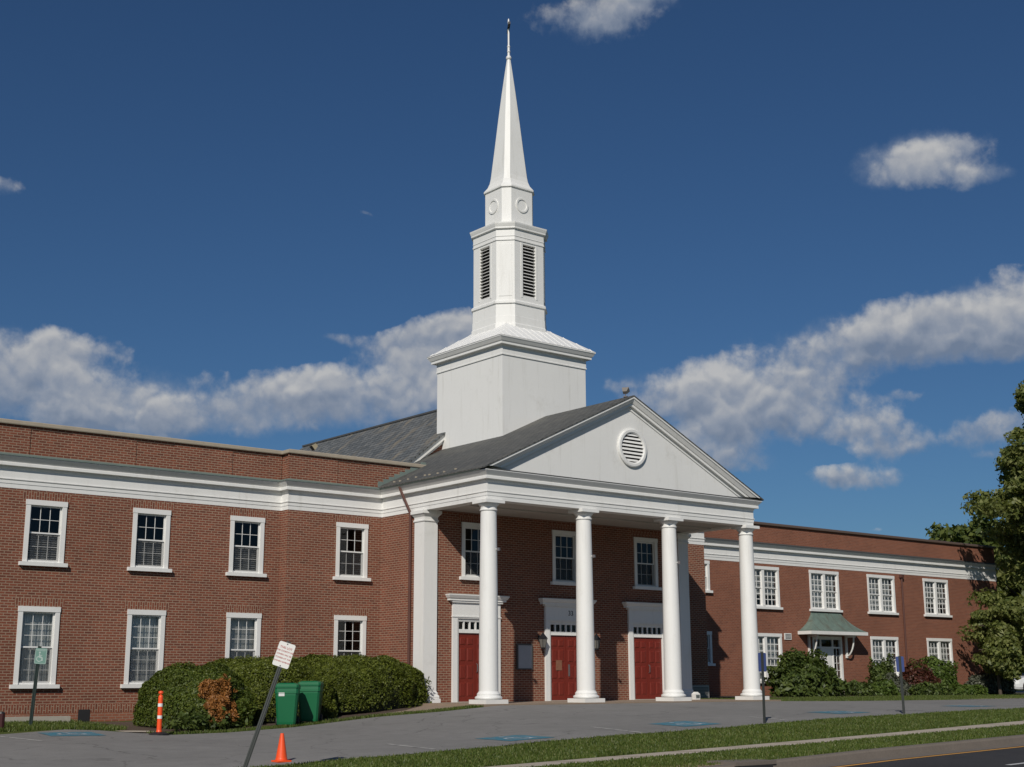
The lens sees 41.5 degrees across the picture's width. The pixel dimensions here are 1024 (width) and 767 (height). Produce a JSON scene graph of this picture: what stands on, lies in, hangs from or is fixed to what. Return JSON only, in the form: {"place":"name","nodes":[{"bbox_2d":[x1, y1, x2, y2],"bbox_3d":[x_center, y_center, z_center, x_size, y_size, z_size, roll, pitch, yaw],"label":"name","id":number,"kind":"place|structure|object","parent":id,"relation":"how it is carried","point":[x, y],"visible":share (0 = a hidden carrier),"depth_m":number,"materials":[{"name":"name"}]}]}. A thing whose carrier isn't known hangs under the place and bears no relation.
{"place":"outdoors","nodes":[
{"label":"outdoors","id":0,"kind":"place"},
{"bbox_2d":[331,706,455,721],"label":"path","id":1,"kind":"structure","parent":0,"point":[423,708],"depth_m":40.07,"materials":[{"name":"grey concrete"}]},
{"bbox_2d":[0,690,1023,766],"bbox_3d":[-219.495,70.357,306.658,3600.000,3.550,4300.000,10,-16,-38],"label":"ground","id":2,"kind":"structure","parent":0,"point":[11,732],"depth_m":27.95,"materials":[{"name":"green plant"}]},
{"bbox_2d":[0,711,4,728],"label":"bollard","id":3,"kind":"object","parent":2,"relation":"on","point":[2,718],"visible":0.91,"depth_m":33.29,"materials":[{"name":"red metal"}]},
{"bbox_2d":[5,716,70,721],"bbox_3d":[-13.605,9.066,36.014,3.650,0.360,0.300,10,-16,-38],"label":"concrete kerbstone","id":4,"kind":"object","parent":2,"relation":"on","point":[48,718],"visible":0.38,"depth_m":36.61,"materials":[{"name":"grey concrete"}]},
{"bbox_2d":[29,646,46,724],"bbox_3d":[-12.228,7.952,34.787,0.290,2.350,0.030,8,-15,-24],"label":"parking sign","id":5,"kind":"object","parent":2,"relation":"on","point":[40,655],"visible":0.99,"depth_m":34.91,"materials":[{"name":"metal"}]},
{"bbox_2d":[91,706,419,733],"bbox_3d":[-6.450,9.499,38.523,10.600,0.555,6.575,10,-16,-38],"label":"planting bed","id":6,"kind":"object","parent":2,"relation":"on","point":[131,726],"visible":0.22,"depth_m":37.08,"materials":[{"name":"brown soil"}]},
{"bbox_2d":[122,730,153,731],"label":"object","id":7,"kind":"structure","parent":6,"relation":"on","point":[135,731],"depth_m":33.72,"materials":[{"name":"concrete"}]},
{"bbox_2d":[132,661,257,730],"bbox_3d":[-8.405,8.313,36.160,2.933,1.812,4.900,6,-14,-26],"label":"yew shrub","id":8,"kind":"object","parent":6,"relation":"on","point":[214,696],"visible":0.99,"depth_m":35.19,"materials":[{"name":"green plant"}]},
{"bbox_2d":[202,654,338,721],"bbox_3d":[-7.189,8.616,38.290,4.397,1.860,3.710,8,-15,-34],"label":"clipped hedge","id":9,"kind":"object","parent":6,"relation":"on","point":[256,674],"visible":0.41,"depth_m":37.39,"materials":[{"name":"green plant"}]},
{"bbox_2d":[275,683,300,725],"bbox_3d":[-5.894,8.428,35.513,0.623,1.116,0.898,1,-13,-5],"label":"wheelie bin","id":10,"kind":"object","parent":6,"relation":"on","point":[287,700],"visible":0.86,"depth_m":35.15,"materials":[{"name":"green plastic"}]},
{"bbox_2d":[298,681,323,722],"bbox_3d":[-5.444,8.611,36.574,0.623,1.117,0.898,0,-12,-1],"label":"wheelie bin","id":11,"kind":"object","parent":6,"relation":"on","point":[310,698],"visible":0.91,"depth_m":36.21,"materials":[{"name":"green plastic"}]},
{"bbox_2d":[298,653,427,712],"bbox_3d":[-4.987,9.099,41.244,3.686,1.759,5.409,-7,-14,29],"label":"clipped hedge","id":12,"kind":"object","parent":6,"relation":"on","point":[362,683],"visible":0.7,"depth_m":39.88,"materials":[{"name":"green plant"}]},
{"bbox_2d":[415,677,431,702],"bbox_3d":[-3.172,9.503,42.326,1.203,1.252,1.271,-5,-13,19],"label":"shrub","id":13,"kind":"object","parent":6,"relation":"on","point":[425,689],"visible":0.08,"depth_m":42.33,"materials":[{"name":"green plant"}]},
{"bbox_2d":[243,641,295,766],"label":"leaning sign","id":14,"kind":"object","parent":2,"relation":"on","point":[283,655],"visible":1,"depth_m":23.18,"materials":[{"name":"white metal"}]},
{"bbox_2d":[0,19,999,721],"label":"church","id":15,"kind":"structure","parent":2,"relation":"on","point":[130,563],"depth_m":45.01,"materials":[{"name":"red brick"}]},
{"bbox_2d":[9,606,60,688],"bbox_3d":[-13.494,7.479,38.363,1.390,2.280,0.338,10,-16,-38],"label":"window","id":16,"kind":"structure","parent":15,"relation":"in","point":[37,626],"depth_m":38.46,"materials":[{"name":"white paint"}]},
{"bbox_2d":[18,499,67,566],"bbox_3d":[-13.507,4.331,39.062,1.390,1.891,0.342,10,-16,-38],"label":"window","id":17,"kind":"structure","parent":15,"relation":"in","point":[59,562],"depth_m":39.08,"materials":[{"name":"white paint"}]},
{"bbox_2d":[120,609,165,687],"bbox_3d":[-10.972,7.907,40.337,1.390,2.280,0.338,10,-16,-38],"label":"window","id":18,"kind":"structure","parent":15,"relation":"in","point":[144,651],"depth_m":40.46,"materials":[{"name":"white paint"}]},
{"bbox_2d":[127,508,171,572],"bbox_3d":[-10.985,4.759,41.036,1.390,1.891,0.342,10,-16,-38],"label":"window","id":19,"kind":"structure","parent":15,"relation":"in","point":[164,551],"depth_m":41.07,"materials":[{"name":"white paint"}]},
{"bbox_2d":[225,612,261,658],"bbox_3d":[-8.468,8.286,42.345,1.214,2.170,0.245,10,-16,-38],"label":"window","id":20,"kind":"structure","parent":15,"relation":"in","point":[241,628],"depth_m":42.52,"materials":[{"name":"white paint"}]},
{"bbox_2d":[225,515,266,577],"bbox_3d":[-8.463,5.187,43.011,1.390,1.891,0.342,10,-16,-38],"label":"window","id":21,"kind":"structure","parent":15,"relation":"in","point":[259,553],"depth_m":43.05,"materials":[{"name":"white paint"}]},
{"bbox_2d":[309,443,317,451],"bbox_3d":[-6.552,2.136,44.727,0.235,0.308,0.245,7,-14,-28],"label":"floodlight","id":22,"kind":"object","parent":15,"relation":"on","point":[313,447],"visible":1,"depth_m":44.66,"materials":[{"name":"brown metal"}]},
{"bbox_2d":[333,615,366,655],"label":"window","id":23,"kind":"structure","parent":15,"relation":"in","point":[342,618],"depth_m":44.35,"materials":[{"name":"white paint"}]},
{"bbox_2d":[333,522,370,581],"bbox_3d":[-5.319,5.582,44.843,1.415,1.891,0.260,10,-16,-38],"label":"window","id":24,"kind":"structure","parent":15,"relation":"in","point":[339,525],"depth_m":44.91,"materials":[{"name":"white paint"}]},
{"bbox_2d":[459,522,479,580],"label":"window","id":25,"kind":"structure","parent":15,"relation":"in","point":[465,525],"depth_m":44.80,"materials":[{"name":"white paint"}]},
{"bbox_2d":[445,594,509,701],"bbox_3d":[-1.144,8.650,44.254,2.480,3.453,0.340,10,-16,-38],"label":"door","id":26,"kind":"structure","parent":15,"relation":"in","point":[465,607],"depth_m":44.06,"materials":[{"name":"red paint"}]},
{"bbox_2d":[516,644,532,669],"bbox_3d":[0.422,9.181,45.461,0.660,0.840,0.071,10,-16,-38],"label":"notice board","id":27,"kind":"object","parent":15,"relation":"attached to","point":[524,656],"visible":1,"depth_m":45.43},
{"bbox_2d":[538,632,547,648],"bbox_3d":[1.023,8.722,45.889,0.238,0.570,0.332,10,-16,-38],"label":"wall lantern","id":28,"kind":"object","parent":15,"relation":"attached to","point":[542,638],"depth_m":45.80,"materials":[{"name":"black metal"}]},
{"bbox_2d":[550,530,575,585],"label":"window","id":29,"kind":"structure","parent":15,"relation":"in","point":[560,533],"depth_m":47.35,"materials":[{"name":"white paint"}]},
{"bbox_2d":[538,598,596,700],"bbox_3d":[1.915,9.169,46.649,2.480,3.453,0.340,10,-16,-38],"label":"entrance door","id":30,"kind":"structure","parent":15,"relation":"in","point":[560,650],"depth_m":46.52,"materials":[{"name":"red paint"}]},
{"bbox_2d":[594,633,600,649],"bbox_3d":[2.927,9.045,47.380,0.238,0.570,0.332,10,-16,-38],"label":"wall lantern","id":31,"kind":"object","parent":15,"relation":"attached to","point":[597,639],"depth_m":47.28,"materials":[{"name":"black metal"}]},
{"bbox_2d":[416,699,780,706],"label":"portico floor","id":32,"kind":"structure","parent":15,"relation":"attached to","point":[456,704],"depth_m":42.84,"materials":[{"name":"grey concrete"}]},
{"bbox_2d":[691,692,699,699],"bbox_3d":[6.600,11.208,48.569,0.240,0.270,0.208,10,-16,-38],"label":"uplight","id":33,"kind":"object","parent":32,"relation":"on","point":[695,695],"visible":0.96,"depth_m":48.49,"materials":[{"name":"white paint"}]},
{"bbox_2d":[622,387,629,396],"bbox_3d":[3.868,0.300,46.099,0.245,0.341,0.233,-5,-13,21],"label":"floodlight","id":34,"kind":"object","parent":15,"relation":"on","point":[625,390],"visible":1,"depth_m":46.05,"materials":[{"name":"white metal"}]},
{"bbox_2d":[622,602,664,699],"bbox_3d":[4.975,9.688,49.044,2.480,3.453,0.340,10,-16,-38],"label":"entrance door","id":35,"kind":"structure","parent":15,"relation":"in","point":[645,651],"depth_m":49.00,"materials":[{"name":"red paint"}]},
{"bbox_2d":[633,537,661,590],"bbox_3d":[4.913,6.635,49.784,1.385,1.900,0.260,10,-16,-38],"label":"window","id":36,"kind":"structure","parent":15,"relation":"in","point":[654,586],"depth_m":49.87,"materials":[{"name":"white paint"}]},
{"bbox_2d":[704,560,712,592],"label":"window","id":37,"kind":"structure","parent":15,"relation":"in","point":[707,571],"depth_m":61.65,"materials":[{"name":"white paint"}]},
{"bbox_2d":[707,631,715,665],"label":"window","id":38,"kind":"structure","parent":15,"relation":"in","point":[709,633],"depth_m":60.96,"materials":[{"name":"white paint"}]},
{"bbox_2d":[754,566,782,609],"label":"window","id":39,"kind":"structure","parent":15,"relation":"in","point":[764,575],"depth_m":64.20,"materials":[{"name":"white paint"}]},
{"bbox_2d":[758,633,782,682],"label":"window","id":40,"kind":"structure","parent":15,"relation":"in","point":[767,643],"depth_m":63.64,"materials":[{"name":"white paint"}]},
{"bbox_2d":[809,570,842,612],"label":"window","id":41,"kind":"structure","parent":15,"relation":"in","point":[821,584],"depth_m":66.73,"materials":[{"name":"white paint"}]},
{"bbox_2d":[812,636,843,679],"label":"side door","id":42,"kind":"structure","parent":15,"relation":"in","point":[829,650],"depth_m":66.27,"materials":[{"name":"white paint"}]},
{"bbox_2d":[866,574,898,614],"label":"window","id":43,"kind":"structure","parent":15,"relation":"in","point":[878,588],"depth_m":69.52,"materials":[{"name":"white paint"}]},
{"bbox_2d":[870,636,899,675],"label":"window","id":44,"kind":"structure","parent":15,"relation":"in","point":[880,646],"depth_m":68.90,"materials":[{"name":"white paint"}]},
{"bbox_2d":[922,578,952,617],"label":"window","id":45,"kind":"structure","parent":15,"relation":"in","point":[933,593],"depth_m":72.43,"materials":[{"name":"white paint"}]},
{"bbox_2d":[926,638,952,664],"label":"window","id":46,"kind":"structure","parent":15,"relation":"in","point":[937,647],"depth_m":71.91,"materials":[{"name":"white paint"}]},
{"bbox_2d":[0,699,1023,766],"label":"parking lot","id":47,"kind":"structure","parent":2,"relation":"on","point":[492,726],"depth_m":31.64,"materials":[{"name":"grey asphalt"}]},
{"bbox_2d":[149,691,168,734],"bbox_3d":[-8.439,7.897,32.442,0.480,1.030,0.480,10,-16,-38],"label":"channelizer post","id":48,"kind":"object","parent":47,"relation":"on","point":[159,717],"visible":1,"depth_m":32.37,"materials":[{"name":"orange plastic"}]},
{"bbox_2d":[271,733,290,761],"bbox_3d":[-4.249,6.718,24.971,0.270,0.510,0.270,10,-16,-38],"label":"traffic cone","id":49,"kind":"object","parent":47,"relation":"on","point":[281,755],"visible":1,"depth_m":24.89,"materials":[{"name":"orange plastic"}]},
{"bbox_2d":[758,652,766,722],"bbox_3d":[6.095,7.526,32.772,0.250,2.000,0.026,8,-15,-30],"label":"parking sign","id":50,"kind":"object","parent":47,"relation":"on","point":[762,662],"visible":0.81,"depth_m":32.87,"materials":[{"name":"blue metal"}]},
{"bbox_2d":[896,656,904,713],"bbox_3d":[10.440,8.206,36.195,0.225,1.800,0.024,1,-13,-9],"label":"parking sign","id":51,"kind":"object","parent":47,"relation":"on","point":[900,664],"visible":0.76,"depth_m":36.30,"materials":[{"name":"blue metal"}]},
{"bbox_2d":[654,759,722,766],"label":"worn verge","id":52,"kind":"structure","parent":2,"relation":"on","point":[698,765],"depth_m":22.04,"materials":[{"name":"brown soil"}]},
{"bbox_2d":[692,685,708,698],"bbox_3d":[7.250,12.154,53.221,0.950,0.550,0.512,10,-16,-38],"label":"air conditioner","id":53,"kind":"object","parent":2,"relation":"on","point":[703,690],"visible":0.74,"depth_m":53.09,"materials":[{"name":"grey metal"}]},
{"bbox_2d":[703,734,1023,766],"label":"kerb","id":54,"kind":"structure","parent":2,"relation":"on","point":[810,760],"depth_m":24.54,"materials":[{"name":"concrete"}]},
{"bbox_2d":[709,694,1021,697],"bbox_3d":[18.262,14.963,64.856,26.000,0.122,4.498,10,-16,-38],"label":"planting bed","id":55,"kind":"object","parent":2,"relation":"on","point":[765,695],"visible":0.17,"depth_m":59.36,"materials":[{"name":"brown soil"}]},
{"bbox_2d":[764,647,857,696],"bbox_3d":[13.292,13.166,61.597,4.919,2.376,3.201,10,-16,-38],"label":"shrub","id":56,"kind":"object","parent":55,"relation":"on","point":[795,673],"visible":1,"depth_m":60.68,"materials":[{"name":"green plant"}]},
{"bbox_2d":[844,680,875,695],"bbox_3d":[16.433,14.429,64.095,1.710,0.833,1.415,10,-16,-38],"label":"shrub","id":57,"kind":"object","parent":55,"relation":"on","point":[864,689],"visible":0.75,"depth_m":63.68,"materials":[{"name":"green plant"}]},
{"bbox_2d":[865,653,894,683],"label":"shrub","id":58,"kind":"object","parent":55,"relation":"on","point":[878,672],"visible":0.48,"depth_m":66.75,"materials":[{"name":"green plant"}]},
{"bbox_2d":[872,678,900,695],"bbox_3d":[17.911,14.644,65.113,2.041,0.900,1.792,10,-16,-38],"label":"shrub","id":59,"kind":"object","parent":55,"relation":"on","point":[886,686],"visible":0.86,"depth_m":64.44,"materials":[{"name":"green plant"}]},
{"bbox_2d":[885,672,911,695],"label":"shrub","id":60,"kind":"object","parent":55,"relation":"on","point":[896,680],"visible":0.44,"depth_m":65.77,"materials":[{"name":"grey plant"}]},
{"bbox_2d":[897,660,941,685],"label":"shrub","id":61,"kind":"object","parent":55,"relation":"on","point":[911,675],"visible":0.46,"depth_m":67.37,"materials":[{"name":"red plant"}]},
{"bbox_2d":[908,681,954,695],"bbox_3d":[20.284,14.811,65.536,3.235,0.801,1.397,10,-16,-38],"label":"shrub","id":62,"kind":"object","parent":55,"relation":"on","point":[927,688],"visible":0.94,"depth_m":64.89,"materials":[{"name":"green plant"}]},
{"bbox_2d":[909,655,958,689],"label":"shrub","id":63,"kind":"object","parent":55,"relation":"on","point":[944,671],"visible":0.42,"depth_m":68.42,"materials":[{"name":"green plant"}]},
{"bbox_2d":[949,684,988,695],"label":"shrub","id":64,"kind":"object","parent":55,"relation":"on","point":[968,689],"visible":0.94,"depth_m":66.35,"materials":[{"name":"green plant"}]},
{"bbox_2d":[963,672,1015,694],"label":"shrub","id":65,"kind":"object","parent":55,"relation":"on","point":[990,683],"visible":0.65,"depth_m":68.95,"materials":[{"name":"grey plant"}]},
{"bbox_2d":[979,668,1008,689],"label":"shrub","id":66,"kind":"object","parent":55,"relation":"on","point":[982,672],"visible":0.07,"depth_m":70.67,"materials":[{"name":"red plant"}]},
{"bbox_2d":[803,743,1023,766],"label":"gutter pan","id":67,"kind":"object","parent":2,"relation":"on","point":[908,756],"visible":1,"depth_m":24.50,"materials":[{"name":"concrete"}]},
{"bbox_2d":[707,759,776,766],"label":"storm drain","id":68,"kind":"object","parent":67,"relation":"on","point":[753,763],"visible":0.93,"depth_m":22.27,"materials":[{"name":"concrete"}]},
{"bbox_2d":[925,513,1013,598],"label":"background tree","id":69,"kind":"object","parent":2,"relation":"on","point":[970,533],"visible":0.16,"depth_m":115.39,"materials":[{"name":"green plant"}]},
{"bbox_2d":[957,380,1023,654],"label":"maple tree","id":70,"kind":"object","parent":2,"relation":"on","point":[1006,502],"visible":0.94,"depth_m":71.90,"materials":[{"name":"green plant"}]},
{"bbox_2d":[967,599,1023,694],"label":"understory tree","id":71,"kind":"object","parent":2,"relation":"on","point":[998,641],"visible":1,"depth_m":66.94,"materials":[{"name":"green plant"}]},
{"bbox_2d":[994,544,1023,689],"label":"background tree","id":72,"kind":"object","parent":2,"relation":"on","point":[1010,589],"visible":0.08,"depth_m":101.02,"materials":[{"name":"green plant"}]},
{"bbox_2d":[0,0,1023,546],"label":"sky","id":73,"kind":"structure","parent":0,"point":[792,231],"materials":[{"name":"blue"}]},
{"bbox_2d":[488,721,1023,766],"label":"sidewalk","id":74,"kind":"structure","parent":0,"point":[758,745],"depth_m":26.88,"materials":[{"name":"concrete"}]},
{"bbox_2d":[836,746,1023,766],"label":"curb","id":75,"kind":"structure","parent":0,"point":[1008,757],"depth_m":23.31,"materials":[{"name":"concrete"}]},
{"bbox_2d":[1011,674,1023,691],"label":"parked car","id":76,"kind":"object","parent":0,"point":[1019,684],"visible":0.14,"depth_m":76.37,"materials":[{"name":"silver metal"}]}
]}

